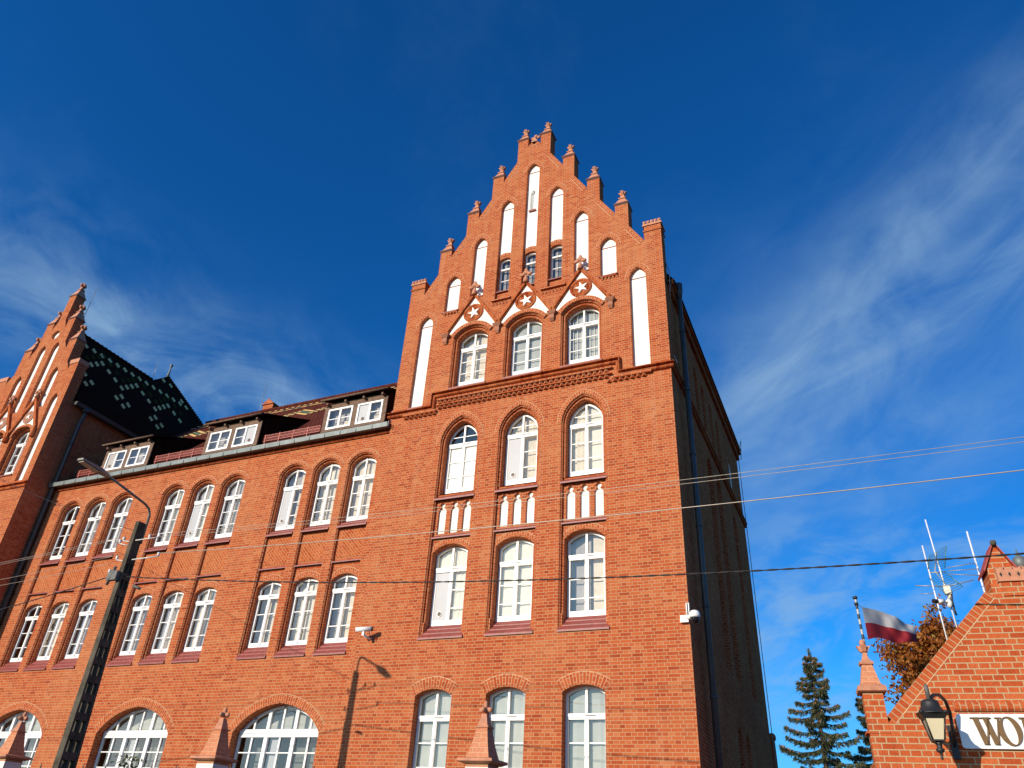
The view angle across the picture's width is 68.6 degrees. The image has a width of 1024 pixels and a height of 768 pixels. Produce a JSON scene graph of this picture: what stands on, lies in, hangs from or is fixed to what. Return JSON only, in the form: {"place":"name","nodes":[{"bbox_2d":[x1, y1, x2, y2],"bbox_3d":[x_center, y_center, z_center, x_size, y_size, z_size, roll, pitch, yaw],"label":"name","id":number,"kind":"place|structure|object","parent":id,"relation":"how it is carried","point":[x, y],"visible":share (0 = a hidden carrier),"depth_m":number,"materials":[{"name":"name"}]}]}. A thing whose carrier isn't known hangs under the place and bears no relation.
{"place":"outdoors","nodes":[
{"label":"outdoors","id":0,"kind":"place"},
{"bbox_2d":[0,712,31,767],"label":"fence pillar","id":1,"kind":"structure","parent":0,"point":[12,754],"depth_m":15.03,"materials":[{"name":"brick"}]},
{"bbox_2d":[19,763,176,767],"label":"iron fence","id":2,"kind":"object","parent":1,"relation":"attached to","point":[83,766],"visible":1,"depth_m":14.14,"materials":[{"name":"black metal"}]},
{"bbox_2d":[189,707,237,767],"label":"fence pillar","id":3,"kind":"structure","parent":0,"point":[214,753],"depth_m":13.06,"materials":[{"name":"brick"}]},
{"bbox_2d":[457,701,507,767],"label":"fence pillar","id":4,"kind":"structure","parent":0,"point":[482,752],"depth_m":11.17,"materials":[{"name":"brick"}]},
{"bbox_2d":[0,0,1023,767],"label":"sky","id":5,"kind":"structure","parent":0,"point":[251,195],"materials":[{"name":"blue"}]},
{"label":"ground","id":6,"kind":"structure","parent":0,"visible":0},
{"bbox_2d":[52,458,160,767],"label":"utility pole","id":7,"kind":"object","parent":6,"relation":"on","point":[70,747],"visible":1,"depth_m":15.52,"materials":[{"name":"concrete"}]},
{"bbox_2d":[0,578,104,609],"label":"twisted cable","id":8,"kind":"object","parent":7,"relation":"attached to","point":[53,594],"visible":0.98,"depth_m":16.76,"materials":[{"name":"black rubber"}]},
{"bbox_2d":[0,563,110,585],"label":"overhead wire","id":9,"kind":"object","parent":7,"relation":"attached to","point":[57,574],"visible":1,"depth_m":16.90,"materials":[{"name":"grey metal"}]},
{"bbox_2d":[0,555,116,579],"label":"overhead wire","id":10,"kind":"object","parent":7,"relation":"attached to","point":[60,567],"visible":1,"depth_m":17.17,"materials":[{"name":"grey metal"}]},
{"bbox_2d":[0,539,117,564],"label":"overhead wire","id":11,"kind":"object","parent":7,"relation":"attached to","point":[58,552],"visible":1,"depth_m":17.36,"materials":[{"name":"grey metal"}]},
{"bbox_2d":[1,536,123,562],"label":"overhead wire","id":12,"kind":"object","parent":7,"relation":"attached to","point":[60,550],"visible":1,"depth_m":17.53,"materials":[{"name":"grey metal"}]},
{"bbox_2d":[125,552,1023,582],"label":"twisted cable","id":13,"kind":"object","parent":7,"relation":"attached to","point":[926,560],"visible":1,"depth_m":11.64,"materials":[{"name":"black rubber"}]},
{"bbox_2d":[151,437,1020,534],"bbox_3d":[6.367,0.709,10.857,31.550,0.418,0.008,-11,-35,21],"label":"overhead wire","id":14,"kind":"object","parent":7,"relation":"attached to","point":[616,487],"visible":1,"depth_m":12.49,"materials":[{"name":"grey metal"}]},
{"bbox_2d":[160,442,1020,536],"bbox_3d":[6.495,0.753,10.759,31.260,0.403,0.008,-11,-35,21],"label":"overhead wire","id":15,"kind":"object","parent":7,"relation":"attached to","point":[627,490],"visible":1,"depth_m":12.35,"materials":[{"name":"grey metal"}]},
{"bbox_2d":[163,469,1023,552],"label":"overhead wire","id":16,"kind":"object","parent":7,"relation":"attached to","point":[624,513],"visible":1,"depth_m":12.19,"materials":[{"name":"grey metal"}]},
{"bbox_2d":[109,754,146,767],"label":"young shrub","id":17,"kind":"object","parent":6,"relation":"on","point":[126,763],"visible":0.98,"depth_m":18.16,"materials":[{"name":"green plant"}]},
{"bbox_2d":[0,122,777,767],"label":"brick building","id":18,"kind":"structure","parent":6,"relation":"on","point":[552,346],"depth_m":22.02,"materials":[{"name":"red brick"}]},
{"bbox_2d":[4,432,29,474],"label":"window","id":19,"kind":"structure","parent":18,"relation":"in","point":[21,446],"depth_m":29.87,"materials":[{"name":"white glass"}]},
{"bbox_2d":[0,711,41,767],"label":"arched window","id":20,"kind":"structure","parent":18,"relation":"in","point":[32,726],"depth_m":23.77,"materials":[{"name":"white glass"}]},
{"bbox_2d":[9,605,58,661],"bbox_3d":[-16.491,8.647,25.908,0.860,1.897,0.512,-11,-35,21],"label":"window","id":21,"kind":"structure","parent":18,"relation":"in","point":[35,617],"depth_m":25.82,"materials":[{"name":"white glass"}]},
{"bbox_2d":[36,603,68,659],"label":"window","id":22,"kind":"structure","parent":18,"relation":"in","point":[59,617],"depth_m":25.36,"materials":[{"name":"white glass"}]},
{"bbox_2d":[0,478,130,529],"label":"service cable","id":23,"kind":"object","parent":18,"relation":"attached to","point":[69,508],"visible":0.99,"depth_m":20.41,"materials":[{"name":"black rubber"}]},
{"bbox_2d":[49,506,94,559],"bbox_3d":[-16.304,5.571,27.850,0.860,2.043,0.512,-11,-35,21],"label":"window","id":24,"kind":"structure","parent":18,"relation":"in","point":[65,523],"depth_m":27.75,"materials":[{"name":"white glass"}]},
{"bbox_2d":[64,600,96,658],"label":"window","id":25,"kind":"structure","parent":18,"relation":"in","point":[90,606],"depth_m":24.87,"materials":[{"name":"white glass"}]},
{"bbox_2d":[75,502,105,556],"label":"window","id":26,"kind":"structure","parent":18,"relation":"in","point":[99,508],"depth_m":27.30,"materials":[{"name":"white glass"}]},
{"bbox_2d":[102,498,132,552],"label":"window","id":27,"kind":"structure","parent":18,"relation":"in","point":[121,517],"depth_m":26.82,"materials":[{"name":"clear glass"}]},
{"bbox_2d":[93,708,167,767],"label":"arched window","id":28,"kind":"structure","parent":18,"relation":"in","point":[142,723],"depth_m":21.84,"materials":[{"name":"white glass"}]},
{"bbox_2d":[118,595,151,655],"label":"window","id":29,"kind":"structure","parent":18,"relation":"in","point":[141,611],"depth_m":23.97,"materials":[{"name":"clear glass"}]},
{"bbox_2d":[150,592,183,653],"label":"window","id":30,"kind":"structure","parent":18,"relation":"in","point":[168,624],"depth_m":23.48,"materials":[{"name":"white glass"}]},
{"bbox_2d":[153,489,184,545],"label":"window","id":31,"kind":"structure","parent":18,"relation":"in","point":[177,497],"depth_m":25.92,"materials":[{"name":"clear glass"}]},
{"bbox_2d":[183,484,213,542],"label":"window","id":32,"kind":"structure","parent":18,"relation":"in","point":[199,512],"depth_m":25.36,"materials":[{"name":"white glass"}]},
{"bbox_2d":[183,588,216,651],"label":"window","id":33,"kind":"structure","parent":18,"relation":"in","point":[205,605],"depth_m":22.99,"materials":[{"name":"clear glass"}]},
{"bbox_2d":[214,479,244,538],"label":"window","id":34,"kind":"structure","parent":18,"relation":"in","point":[233,500],"depth_m":24.93,"materials":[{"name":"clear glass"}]},
{"bbox_2d":[247,582,280,647],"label":"window","id":35,"kind":"structure","parent":18,"relation":"in","point":[270,599],"depth_m":22.12,"materials":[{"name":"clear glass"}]},
{"bbox_2d":[232,705,317,767],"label":"arched window","id":36,"kind":"structure","parent":18,"relation":"in","point":[286,721],"depth_m":19.94,"materials":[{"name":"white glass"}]},
{"bbox_2d":[274,470,305,530],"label":"window","id":37,"kind":"structure","parent":18,"relation":"in","point":[290,500],"depth_m":23.99,"materials":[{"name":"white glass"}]},
{"bbox_2d":[284,579,317,645],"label":"window","id":38,"kind":"structure","parent":18,"relation":"in","point":[307,594],"depth_m":21.62,"materials":[{"name":"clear glass"}]},
{"bbox_2d":[309,464,339,525],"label":"window","id":39,"kind":"structure","parent":18,"relation":"in","point":[328,485],"depth_m":23.56,"materials":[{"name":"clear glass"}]},
{"bbox_2d":[323,575,356,642],"bbox_3d":[-4.717,6.319,21.083,0.860,1.897,0.266,-11,-35,21],"label":"window","id":40,"kind":"structure","parent":18,"relation":"in","point":[339,631],"depth_m":21.14,"materials":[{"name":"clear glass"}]},
{"bbox_2d":[345,458,375,521],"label":"window","id":41,"kind":"structure","parent":18,"relation":"in","point":[363,482],"depth_m":23.06,"materials":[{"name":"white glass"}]},
{"bbox_2d":[355,627,372,639],"bbox_3d":[-3.855,6.518,19.642,0.454,0.309,0.341,2,-32,2],"label":"bullet camera","id":42,"kind":"object","parent":18,"relation":"attached to","point":[363,630],"visible":1,"depth_m":19.54,"materials":[{"name":"white plastic"}]},
{"bbox_2d":[412,690,451,767],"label":"window","id":43,"kind":"structure","parent":18,"relation":"in","point":[430,749],"depth_m":18.07,"materials":[{"name":"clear glass"}]},
{"bbox_2d":[430,546,467,625],"bbox_3d":[-1.612,5.345,19.958,1.010,2.121,0.162,-11,-35,21],"label":"window","id":44,"kind":"structure","parent":18,"relation":"in","point":[451,564],"depth_m":19.94,"materials":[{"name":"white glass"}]},
{"bbox_2d":[444,425,476,493],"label":"window","id":45,"kind":"structure","parent":18,"relation":"in","point":[460,471],"depth_m":21.86,"materials":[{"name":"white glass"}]},
{"bbox_2d":[457,333,487,387],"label":"window","id":46,"kind":"structure","parent":18,"relation":"in","point":[473,355],"depth_m":23.90,"materials":[{"name":"white glass"}]},
{"bbox_2d":[499,259,509,290],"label":"window","id":47,"kind":"structure","parent":18,"relation":"in","point":[505,268],"depth_m":25.13,"materials":[{"name":"white glass"}]},
{"bbox_2d":[489,688,524,767],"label":"window","id":48,"kind":"structure","parent":18,"relation":"in","point":[508,705],"depth_m":17.41,"materials":[{"name":"white glass"}]},
{"bbox_2d":[496,540,533,621],"bbox_3d":[0.118,5.011,19.262,1.010,2.121,0.155,-11,-35,21],"label":"window","id":49,"kind":"structure","parent":18,"relation":"in","point":[514,598],"depth_m":19.28,"materials":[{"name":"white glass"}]},
{"bbox_2d":[504,415,537,485],"bbox_3d":[0.322,1.845,21.288,1.010,2.190,0.206,-11,-35,21],"label":"window","id":50,"kind":"structure","parent":18,"relation":"in","point":[522,436],"depth_m":21.26,"materials":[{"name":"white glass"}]},
{"bbox_2d":[511,321,541,375],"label":"window","id":51,"kind":"structure","parent":18,"relation":"in","point":[526,352],"depth_m":23.17,"materials":[{"name":"white glass"}]},
{"bbox_2d":[525,253,535,283],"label":"window","id":52,"kind":"structure","parent":18,"relation":"in","point":[530,261],"depth_m":24.85,"materials":[{"name":"white glass"}]},
{"bbox_2d":[551,246,561,278],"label":"window","id":53,"kind":"structure","parent":18,"relation":"in","point":[556,257],"depth_m":24.46,"materials":[{"name":"white glass"}]},
{"bbox_2d":[568,309,599,363],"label":"window","id":54,"kind":"structure","parent":18,"relation":"in","point":[583,329],"depth_m":22.52,"materials":[{"name":"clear glass"}]},
{"bbox_2d":[565,686,605,767],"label":"window","id":55,"kind":"structure","parent":18,"relation":"in","point":[585,730],"depth_m":16.66,"materials":[{"name":"white glass"}]},
{"bbox_2d":[569,404,603,476],"bbox_3d":[2.064,1.505,20.581,1.010,2.190,0.184,-11,-35,21],"label":"window","id":56,"kind":"structure","parent":18,"relation":"in","point":[586,424],"depth_m":20.59,"materials":[{"name":"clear glass"}]},
{"bbox_2d":[567,532,605,616],"bbox_3d":[1.887,4.705,18.607,1.010,2.121,0.268,-11,-35,21],"label":"window","id":57,"kind":"structure","parent":18,"relation":"in","point":[586,554],"depth_m":18.64,"materials":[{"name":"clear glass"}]},
{"bbox_2d":[680,603,699,622],"bbox_3d":[3.923,5.060,16.622,0.487,0.485,0.241,-19,-39,32],"label":"dome camera","id":58,"kind":"object","parent":18,"relation":"attached to","point":[694,616],"visible":1,"depth_m":16.51,"materials":[{"name":"white plastic"}]},
{"bbox_2d":[778,648,865,767],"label":"spruce tree","id":59,"kind":"object","parent":6,"relation":"on","point":[821,718],"visible":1,"depth_m":66.09,"materials":[{"name":"green plant"}]},
{"bbox_2d":[845,696,872,767],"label":"spruce tree","id":60,"kind":"object","parent":6,"relation":"on","point":[862,750],"visible":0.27,"depth_m":69.53,"materials":[{"name":"green plant"}]},
{"bbox_2d":[852,596,867,655],"bbox_3d":[8.187,8.328,16.319,0.158,7.470,0.117,-3,-33,10],"label":"flagpole","id":61,"kind":"object","parent":6,"relation":"on","point":[858,614],"visible":0.4,"depth_m":18.01,"materials":[{"name":"white metal"}]},
{"bbox_2d":[862,607,917,642],"bbox_3d":[9.200,5.911,18.171,1.720,0.782,0.203,15,-34,-17],"label":"flag","id":62,"kind":"object","parent":61,"relation":"attached to","point":[883,625],"visible":1,"depth_m":18.14,"materials":[{"name":"multicoloured fabric"}]},
{"bbox_2d":[870,593,960,704],"bbox_3d":[11.393,9.390,18.529,3.617,8.552,3.374,22,-37,-27],"label":"chestnut tree","id":63,"kind":"object","parent":6,"relation":"on","point":[910,663],"visible":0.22,"depth_m":19.84,"materials":[{"name":"brown plant"}]},
{"bbox_2d":[856,540,1023,767],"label":"gatehouse","id":64,"kind":"object","parent":6,"relation":"on","point":[975,665],"visible":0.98,"depth_m":10.09,"materials":[{"name":"brick"}]},
{"bbox_2d":[922,545,947,639],"bbox_3d":[6.742,3.518,11.876,0.047,2.010,0.021,-11,-35,21],"label":"aerial mast","id":65,"kind":"object","parent":64,"relation":"on","point":[935,595],"visible":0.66,"depth_m":11.96,"materials":[{"name":"metal"}]},
{"bbox_2d":[916,684,960,759],"bbox_3d":[5.383,4.324,9.520,0.380,0.873,0.996,-16,-37,27],"label":"wall lantern","id":66,"kind":"object","parent":64,"relation":"attached to","point":[931,714],"depth_m":9.27,"materials":[{"name":"black metal"}]},
{"bbox_2d":[915,519,978,636],"bbox_3d":[6.939,3.211,11.923,0.941,2.301,0.132,-11,-35,21],"label":"aerial mast","id":67,"kind":"object","parent":64,"relation":"on","point":[947,591],"visible":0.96,"depth_m":11.99,"materials":[{"name":"metal"}]},
{"bbox_2d":[932,599,952,607],"bbox_3d":[6.741,3.419,11.757,0.341,0.140,0.097,12,-33,-13],"label":"mast camera","id":68,"kind":"object","parent":67,"relation":"attached to","point":[949,603],"visible":1,"depth_m":11.73,"materials":[{"name":"white plastic"}]},
{"bbox_2d":[966,531,984,591],"bbox_3d":[7.384,3.095,11.818,0.038,1.630,0.027,-11,-35,21],"label":"aerial mast","id":69,"kind":"object","parent":64,"relation":"on","point":[976,564],"visible":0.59,"depth_m":11.99,"materials":[{"name":"metal"}]},
{"bbox_2d":[955,714,1023,749],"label":"sign","id":70,"kind":"object","parent":64,"relation":"attached to","point":[991,731],"visible":1,"depth_m":9.63,"materials":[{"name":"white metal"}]}
]}

